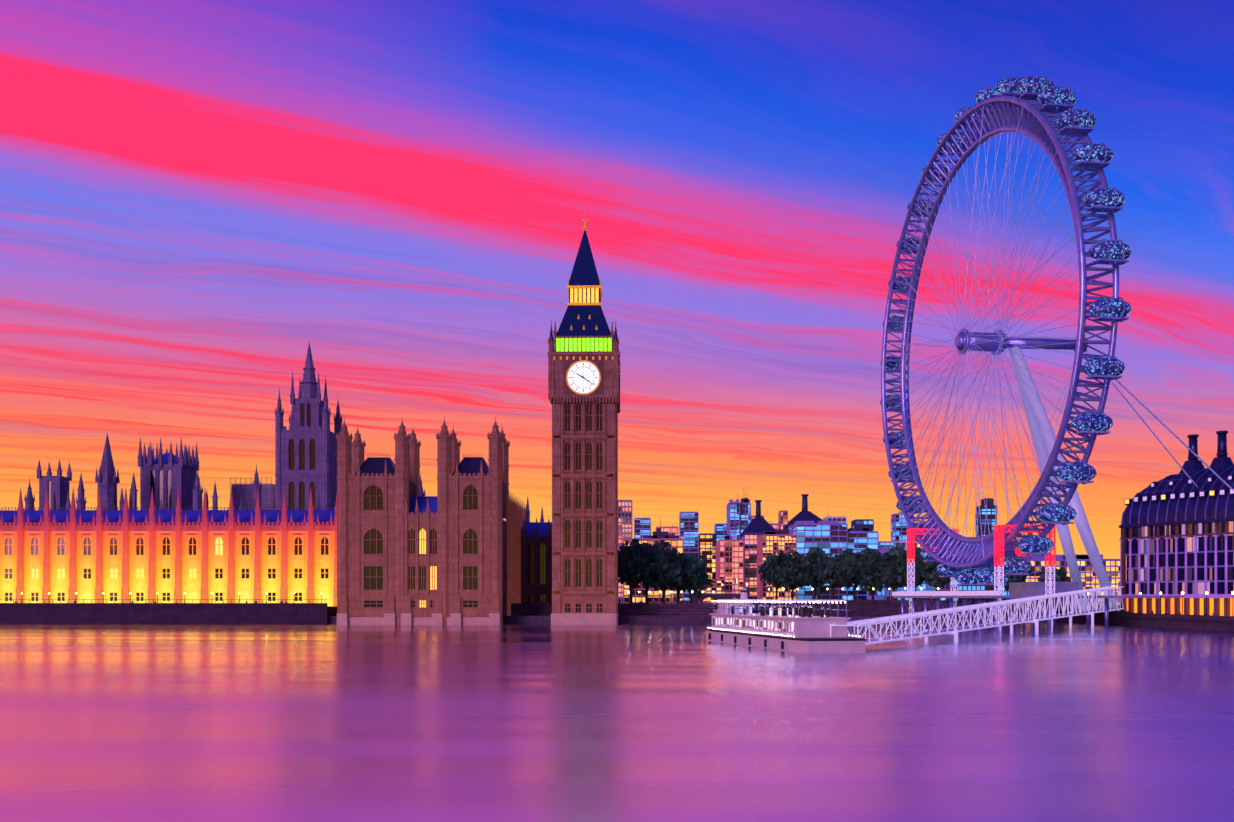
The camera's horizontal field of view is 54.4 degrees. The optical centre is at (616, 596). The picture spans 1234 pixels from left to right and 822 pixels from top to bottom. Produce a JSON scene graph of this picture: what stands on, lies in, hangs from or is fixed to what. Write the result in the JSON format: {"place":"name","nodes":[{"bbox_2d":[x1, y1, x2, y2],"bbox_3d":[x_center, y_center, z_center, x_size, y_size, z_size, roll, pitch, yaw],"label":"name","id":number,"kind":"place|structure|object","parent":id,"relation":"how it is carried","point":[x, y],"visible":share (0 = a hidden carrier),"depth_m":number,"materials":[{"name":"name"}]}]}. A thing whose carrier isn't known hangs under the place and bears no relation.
{"place":"outdoors","nodes":[
{"label":"outdoors","id":0,"kind":"place"},
{"bbox_2d":[521,517,551,602],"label":"building","id":1,"kind":"structure","parent":0,"point":[536,561],"depth_m":339.50,"materials":[{"name":"brown stone"}]},
{"bbox_2d":[0,609,1233,821],"bbox_3d":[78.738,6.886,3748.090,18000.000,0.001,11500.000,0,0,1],"label":"water","id":2,"kind":"structure","parent":0,"point":[472,723],"depth_m":64.23,"materials":[{"name":"purple liquid"}]},
{"bbox_2d":[706,578,865,653],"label":"river boat","id":3,"kind":"object","parent":2,"relation":"on","point":[795,628],"visible":1,"depth_m":158.59,"materials":[{"name":"paint"}]},
{"bbox_2d":[830,586,1123,644],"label":"footbridge","id":4,"kind":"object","parent":2,"relation":"in","point":[955,630],"visible":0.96,"depth_m":202.76,"materials":[{"name":"white metal"}]},
{"bbox_2d":[0,588,1233,623],"bbox_3d":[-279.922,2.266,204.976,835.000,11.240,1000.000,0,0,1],"label":"embankments","id":5,"kind":"object","parent":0,"point":[255,612],"visible":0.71,"depth_m":306.31,"materials":[{"name":"stone"}]},
{"bbox_2d":[0,486,336,605],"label":"parliament building","id":6,"kind":"structure","parent":5,"relation":"on","point":[205,552],"depth_m":313.37,"materials":[{"name":"brown stone"}]},
{"bbox_2d":[618,538,713,602],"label":"trees","id":7,"kind":"object","parent":5,"relation":"on","point":[654,566],"visible":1,"depth_m":324.87,"materials":[{"name":"green plant"}]},
{"bbox_2d":[0,0,1233,558],"label":"sky","id":8,"kind":"structure","parent":0,"point":[196,195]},
{"bbox_2d":[329,604,1233,631],"bbox_3d":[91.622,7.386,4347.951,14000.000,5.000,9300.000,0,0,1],"label":"ground","id":9,"kind":"structure","parent":0,"point":[707,619],"depth_m":304.65,"materials":[{"name":"stone"}]},
{"bbox_2d":[24,342,543,521],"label":"background towers","id":10,"kind":"structure","parent":9,"relation":"on","point":[305,452],"depth_m":422.08,"materials":[{"name":"purple stone"}]},
{"bbox_2d":[336,416,525,624],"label":"palace building","id":11,"kind":"structure","parent":9,"relation":"on","point":[448,554],"depth_m":297.97,"materials":[{"name":"brown stone"}]},
{"bbox_2d":[548,220,619,624],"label":"clock tower","id":12,"kind":"structure","parent":9,"relation":"on","point":[584,376],"depth_m":298.80,"materials":[{"name":"stone"}]},
{"bbox_2d":[668,584,751,606],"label":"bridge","id":13,"kind":"structure","parent":9,"relation":"on","point":[718,595],"depth_m":637.93,"materials":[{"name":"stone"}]},
{"bbox_2d":[618,494,1119,604],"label":"city","id":14,"kind":"object","parent":9,"relation":"on","point":[741,544],"visible":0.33,"depth_m":856.16,"materials":[{"name":"blue glass"}]},
{"bbox_2d":[757,544,1070,602],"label":"trees","id":15,"kind":"object","parent":9,"relation":"on","point":[815,568],"visible":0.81,"depth_m":453.63,"materials":[{"name":"green plant"}]},
{"bbox_2d":[892,346,1233,626],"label":"london eye supports","id":16,"kind":"object","parent":9,"relation":"on","point":[1017,590],"visible":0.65,"depth_m":302.45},
{"bbox_2d":[880,75,1131,585],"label":"ferris wheel","id":17,"kind":"object","parent":16,"relation":"attached to","point":[1031,95],"visible":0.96,"depth_m":280.54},
{"bbox_2d":[1119,431,1233,615],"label":"building","id":18,"kind":"structure","parent":9,"relation":"on","point":[1177,535],"depth_m":311.33,"materials":[{"name":"glass"}]}
]}

